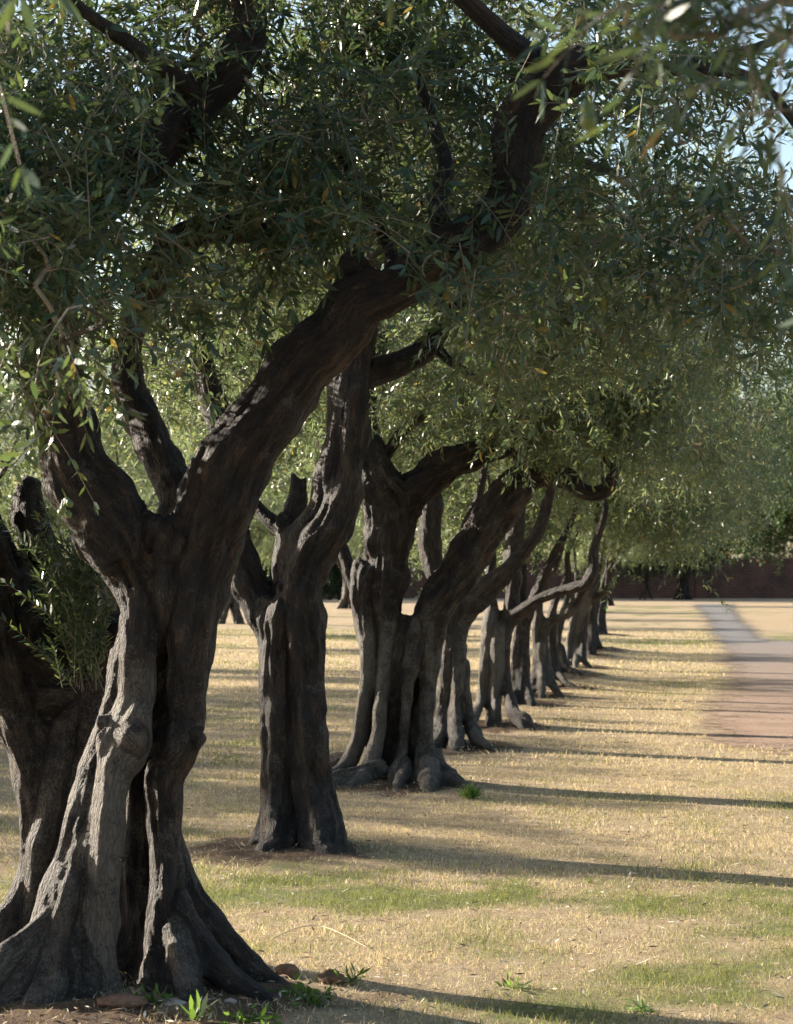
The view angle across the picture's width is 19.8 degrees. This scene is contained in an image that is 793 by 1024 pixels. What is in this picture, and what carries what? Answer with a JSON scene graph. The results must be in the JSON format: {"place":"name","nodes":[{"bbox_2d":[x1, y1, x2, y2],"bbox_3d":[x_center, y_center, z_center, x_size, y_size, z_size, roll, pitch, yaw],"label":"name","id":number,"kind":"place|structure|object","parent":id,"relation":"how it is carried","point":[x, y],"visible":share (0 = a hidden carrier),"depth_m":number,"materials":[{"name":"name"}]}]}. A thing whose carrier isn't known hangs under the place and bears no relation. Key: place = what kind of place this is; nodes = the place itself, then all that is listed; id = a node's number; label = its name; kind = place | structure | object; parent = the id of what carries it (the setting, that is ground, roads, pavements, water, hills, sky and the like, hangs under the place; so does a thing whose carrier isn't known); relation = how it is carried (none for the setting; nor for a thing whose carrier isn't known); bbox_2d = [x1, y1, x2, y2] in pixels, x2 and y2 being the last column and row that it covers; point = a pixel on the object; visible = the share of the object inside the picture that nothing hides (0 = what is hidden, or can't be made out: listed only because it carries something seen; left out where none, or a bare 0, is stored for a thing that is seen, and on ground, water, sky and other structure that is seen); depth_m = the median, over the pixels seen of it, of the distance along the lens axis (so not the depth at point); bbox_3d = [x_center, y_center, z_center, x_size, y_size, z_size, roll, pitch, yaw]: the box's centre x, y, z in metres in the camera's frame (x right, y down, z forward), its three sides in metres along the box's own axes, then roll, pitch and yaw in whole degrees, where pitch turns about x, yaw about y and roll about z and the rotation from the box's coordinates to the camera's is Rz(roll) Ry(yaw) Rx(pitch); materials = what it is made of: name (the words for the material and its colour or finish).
{"place":"outdoors","nodes":[
{"label":"outdoors","id":0,"kind":"place"},
{"bbox_2d":[0,598,792,1023],"bbox_3d":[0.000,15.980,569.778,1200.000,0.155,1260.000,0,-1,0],"label":"ground","id":1,"kind":"structure","parent":0,"point":[770,618],"depth_m":12.65,"materials":[{"name":"beige plant"}]},
{"bbox_2d":[0,366,108,555],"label":"olive tree","id":2,"kind":"object","parent":1,"relation":"on","point":[6,500],"visible":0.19,"depth_m":38.03,"materials":[{"name":"green plant"}]},
{"bbox_2d":[0,371,114,557],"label":"leafy tree","id":3,"kind":"object","parent":1,"relation":"on","point":[2,461],"visible":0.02,"depth_m":138.05,"materials":[{"name":"green plant"}]},
{"bbox_2d":[96,993,148,1008],"bbox_3d":[-0.961,1.716,7.968,0.186,0.051,0.154,0,-1,0],"label":"stone","id":4,"kind":"object","parent":1,"relation":"on","point":[123,1000],"visible":0.93,"depth_m":7.92,"materials":[{"name":"brown stone"}]},
{"bbox_2d":[0,387,255,623],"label":"olive tree","id":5,"kind":"object","parent":1,"relation":"on","point":[120,458],"visible":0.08,"depth_m":47.76,"materials":[{"name":"green plant"}]},
{"bbox_2d":[65,353,197,537],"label":"leafy tree","id":6,"kind":"object","parent":1,"relation":"on","point":[89,383],"visible":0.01,"depth_m":138.11,"materials":[{"name":"green plant"}]},
{"bbox_2d":[134,982,175,1003],"bbox_3d":[-0.850,1.687,8.009,0.186,0.094,0.114,0,-1,12],"label":"weed","id":7,"kind":"object","parent":1,"relation":"on","point":[152,997],"visible":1,"depth_m":7.99,"materials":[{"name":"green plant"}]},
{"bbox_2d":[62,442,261,556],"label":"olive tree","id":8,"kind":"object","parent":1,"relation":"on","point":[141,483],"visible":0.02,"depth_m":57.04,"materials":[{"name":"green plant"}]},
{"bbox_2d":[163,998,185,1006],"bbox_3d":[-0.779,1.724,7.983,0.083,0.028,0.068,0,-1,0],"label":"stone","id":9,"kind":"object","parent":1,"relation":"on","point":[175,1003],"visible":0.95,"depth_m":7.97,"materials":[{"name":"grey stone"}]},
{"bbox_2d":[178,989,218,1021],"bbox_3d":[-0.677,1.689,7.783,0.154,0.116,0.149,0,-1,0],"label":"weed","id":10,"kind":"object","parent":1,"relation":"on","point":[200,1007],"visible":0.96,"depth_m":7.78,"materials":[{"name":"green plant"}]},
{"bbox_2d":[114,354,318,504],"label":"leafy tree","id":11,"kind":"object","parent":1,"relation":"on","point":[277,458],"depth_m":133.93,"materials":[{"name":"green plant"}]},
{"bbox_2d":[150,456,307,623],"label":"olive tree","id":12,"kind":"object","parent":1,"relation":"on","point":[264,536],"visible":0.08,"depth_m":66.64,"materials":[{"name":"green plant"}]},
{"bbox_2d":[224,998,236,1003],"bbox_3d":[-0.588,1.732,8.046,0.048,0.027,0.038,0,-1,0],"label":"stone","id":13,"kind":"object","parent":1,"relation":"on","point":[233,1000],"visible":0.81,"depth_m":8.04,"materials":[{"name":"grey stone"}]},
{"bbox_2d":[206,1000,282,1023],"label":"weed","id":14,"kind":"object","parent":1,"relation":"on","point":[261,1015],"visible":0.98,"depth_m":7.77,"materials":[{"name":"green plant"}]},
{"bbox_2d":[257,532,272,580],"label":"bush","id":15,"kind":"object","parent":1,"relation":"on","point":[269,576],"visible":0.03,"depth_m":114.72,"materials":[{"name":"green plant"}]},
{"bbox_2d":[275,963,298,976],"bbox_3d":[-0.415,1.741,8.624,0.094,0.056,0.074,0,-1,0],"label":"rock","id":16,"kind":"object","parent":1,"relation":"on","point":[289,970],"visible":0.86,"depth_m":8.60,"materials":[{"name":"brown stone"}]},
{"bbox_2d":[266,972,319,994],"bbox_3d":[-0.359,1.724,8.190,0.206,0.121,0.153,1,-2,-22],"label":"weed","id":17,"kind":"object","parent":1,"relation":"on","point":[293,991],"visible":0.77,"depth_m":8.21,"materials":[{"name":"green plant"}]},
{"bbox_2d":[252,466,363,565],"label":"olive tree","id":18,"kind":"object","parent":1,"relation":"on","point":[352,540],"visible":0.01,"depth_m":77.39,"materials":[{"name":"green plant"}]},
{"bbox_2d":[285,981,338,1008],"bbox_3d":[-0.302,1.733,8.119,0.198,0.113,0.164,0,-1,0],"label":"weed","id":19,"kind":"object","parent":1,"relation":"on","point":[313,999],"visible":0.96,"depth_m":8.10,"materials":[{"name":"green plant"}]},
{"bbox_2d":[272,925,367,947],"bbox_3d":[-0.269,1.802,9.670,0.447,0.032,0.264,-1,-2,25],"label":"dry stem","id":20,"kind":"object","parent":1,"relation":"on","point":[313,925],"visible":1,"depth_m":9.76,"materials":[{"name":"beige plant"}]},
{"bbox_2d":[317,969,345,983],"bbox_3d":[-0.244,1.748,8.523,0.111,0.074,0.088,0,-1,0],"label":"earth clod","id":21,"kind":"object","parent":1,"relation":"on","point":[330,975],"visible":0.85,"depth_m":8.50,"materials":[{"name":"brown soil"}]},
{"bbox_2d":[322,543,358,599],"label":"bush","id":22,"kind":"object","parent":1,"relation":"on","point":[335,573],"visible":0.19,"depth_m":119.64,"materials":[{"name":"green plant"}]},
{"bbox_2d":[334,961,369,984],"bbox_3d":[-0.166,1.732,8.531,0.144,0.101,0.160,0,-1,0],"label":"weed","id":23,"kind":"object","parent":1,"relation":"on","point":[358,974],"visible":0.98,"depth_m":8.50,"materials":[{"name":"green plant"}]},
{"bbox_2d":[307,489,416,608],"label":"olive tree","id":24,"kind":"object","parent":1,"relation":"on","point":[343,603],"visible":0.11,"depth_m":89.73,"materials":[{"name":"green plant"}]},
{"bbox_2d":[0,0,792,1004],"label":"olive tree","id":25,"kind":"object","parent":1,"relation":"on","point":[102,728],"visible":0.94,"depth_m":8.39,"materials":[{"name":"green plant"}]},
{"bbox_2d":[0,0,792,326],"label":"olive tree","id":26,"kind":"object","parent":1,"relation":"on","point":[666,30],"visible":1,"depth_m":3.12,"materials":[{"name":"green plant"}]},
{"bbox_2d":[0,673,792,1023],"bbox_3d":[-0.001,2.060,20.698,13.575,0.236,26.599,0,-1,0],"label":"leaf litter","id":27,"kind":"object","parent":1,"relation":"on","point":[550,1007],"visible":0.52,"depth_m":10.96,"materials":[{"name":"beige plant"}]},
{"bbox_2d":[7,0,792,853],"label":"olive tree","id":28,"kind":"object","parent":1,"relation":"on","point":[285,614],"visible":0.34,"depth_m":13.01,"materials":[{"name":"green plant"}]},
{"bbox_2d":[66,558,792,597],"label":"brick wall","id":29,"kind":"structure","parent":1,"relation":"on","point":[750,580],"depth_m":126.74,"materials":[{"name":"brown brick"}]},
{"bbox_2d":[80,61,792,791],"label":"olive tree","id":30,"kind":"object","parent":1,"relation":"on","point":[400,667],"visible":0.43,"depth_m":16.74,"materials":[{"name":"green plant"}]},
{"bbox_2d":[356,452,543,557],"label":"leafy tree","id":31,"kind":"object","parent":1,"relation":"on","point":[443,540],"depth_m":135.60,"materials":[{"name":"green plant"}]},
{"bbox_2d":[118,184,792,750],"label":"olive tree","id":32,"kind":"object","parent":1,"relation":"on","point":[454,722],"visible":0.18,"depth_m":20.13,"materials":[{"name":"green plant"}]},
{"bbox_2d":[457,783,484,799],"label":"grass tuft","id":33,"kind":"object","parent":1,"relation":"on","point":[470,793],"visible":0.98,"depth_m":15.79,"materials":[{"name":"green plant"}]},
{"bbox_2d":[495,970,533,989],"bbox_3d":[0.428,1.806,8.628,0.175,0.110,0.183,-1,-2,35],"label":"weed","id":34,"kind":"object","parent":1,"relation":"on","point":[508,982],"visible":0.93,"depth_m":8.64,"materials":[{"name":"green plant"}]},
{"bbox_2d":[273,306,792,729],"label":"olive tree","id":35,"kind":"object","parent":1,"relation":"on","point":[495,685],"visible":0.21,"depth_m":22.96,"materials":[{"name":"green plant"}]},
{"bbox_2d":[275,281,792,706],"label":"olive tree","id":36,"kind":"object","parent":1,"relation":"on","point":[520,671],"visible":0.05,"depth_m":26.64,"materials":[{"name":"green plant"}]},
{"bbox_2d":[349,358,781,698],"bbox_3d":[2.185,-0.077,28.352,5.260,5.132,5.349,-1,-2,26],"label":"olive tree","id":37,"kind":"object","parent":1,"relation":"on","point":[542,677],"visible":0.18,"depth_m":27.39,"materials":[{"name":"green plant"}]},
{"bbox_2d":[529,535,611,557],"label":"leafy tree","id":38,"kind":"object","parent":1,"relation":"on","point":[537,552],"visible":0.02,"depth_m":133.90,"materials":[{"name":"green plant"}]},
{"bbox_2d":[541,531,658,605],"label":"olive tree","id":39,"kind":"object","parent":1,"relation":"on","point":[614,568],"visible":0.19,"depth_m":100.27,"materials":[{"name":"green plant"}]},
{"bbox_2d":[412,349,792,688],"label":"olive tree","id":40,"kind":"object","parent":1,"relation":"on","point":[559,676],"visible":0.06,"depth_m":29.72,"materials":[{"name":"green plant"}]},
{"bbox_2d":[441,369,778,667],"bbox_3d":[3.276,-0.193,36.481,5.291,5.731,5.898,0,-1,0],"label":"olive tree","id":41,"kind":"object","parent":1,"relation":"on","point":[576,643],"visible":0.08,"depth_m":36.34,"materials":[{"name":"grey plant"}]},
{"bbox_2d":[531,531,689,634],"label":"olive tree","id":42,"kind":"object","parent":1,"relation":"on","point":[602,627],"visible":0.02,"depth_m":54.75,"materials":[{"name":"green plant"}]},
{"bbox_2d":[462,328,792,674],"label":"olive tree","id":43,"kind":"object","parent":1,"relation":"on","point":[565,666],"visible":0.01,"depth_m":33.03,"materials":[{"name":"green plant"}]},
{"bbox_2d":[623,995,656,1013],"bbox_3d":[0.899,1.793,8.215,0.154,0.080,0.194,0,-1,0],"label":"weed","id":44,"kind":"object","parent":1,"relation":"on","point":[643,1006],"visible":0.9,"depth_m":8.23,"materials":[{"name":"green plant"}]},
{"bbox_2d":[604,527,693,599],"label":"young tree","id":45,"kind":"object","parent":1,"relation":"on","point":[645,577],"visible":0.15,"depth_m":120.09,"materials":[{"name":"green plant"}]},
{"bbox_2d":[531,488,774,654],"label":"olive tree","id":46,"kind":"object","parent":1,"relation":"on","point":[591,645],"visible":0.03,"depth_m":40.87,"materials":[{"name":"green plant"}]},
{"bbox_2d":[540,480,771,649],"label":"olive tree","id":47,"kind":"object","parent":1,"relation":"on","point":[598,643],"visible":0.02,"depth_m":43.84,"materials":[{"name":"green plant"}]},
{"bbox_2d":[583,425,770,557],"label":"leafy tree","id":48,"kind":"object","parent":1,"relation":"on","point":[728,550],"depth_m":141.42,"materials":[{"name":"green plant"}]},
{"bbox_2d":[639,529,739,599],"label":"young tree","id":49,"kind":"object","parent":1,"relation":"on","point":[684,586],"visible":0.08,"depth_m":121.06,"materials":[{"name":"green plant"}]},
{"bbox_2d":[713,376,792,570],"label":"evergreen tree","id":50,"kind":"object","parent":1,"relation":"on","point":[787,529],"visible":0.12,"depth_m":87.99,"materials":[{"name":"green plant"}]},
{"bbox_2d":[727,393,792,557],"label":"leafy tree","id":51,"kind":"object","parent":1,"relation":"on","point":[773,554],"visible":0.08,"depth_m":133.01,"materials":[{"name":"green plant"}]},
{"bbox_2d":[737,343,792,538],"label":"leafy tree","id":52,"kind":"object","parent":1,"relation":"on","point":[780,522],"visible":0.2,"depth_m":74.19,"materials":[{"name":"green plant"}]},
{"bbox_2d":[751,311,792,574],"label":"leafy tree","id":53,"kind":"object","parent":1,"relation":"on","point":[775,500],"visible":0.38,"depth_m":64.36,"materials":[{"name":"green plant"}]},
{"bbox_2d":[0,0,792,557],"label":"sky","id":54,"kind":"structure","parent":0,"point":[786,151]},
{"bbox_2d":[691,604,769,642],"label":"asphalt path","id":55,"kind":"structure","parent":0,"point":[728,624],"depth_m":64.53,"materials":[{"name":"grey asphalt"}]},
{"bbox_2d":[681,639,792,753],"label":"dirt path","id":56,"kind":"structure","parent":0,"point":[773,659],"depth_m":27.89,"materials":[{"name":"soil"}]}
]}

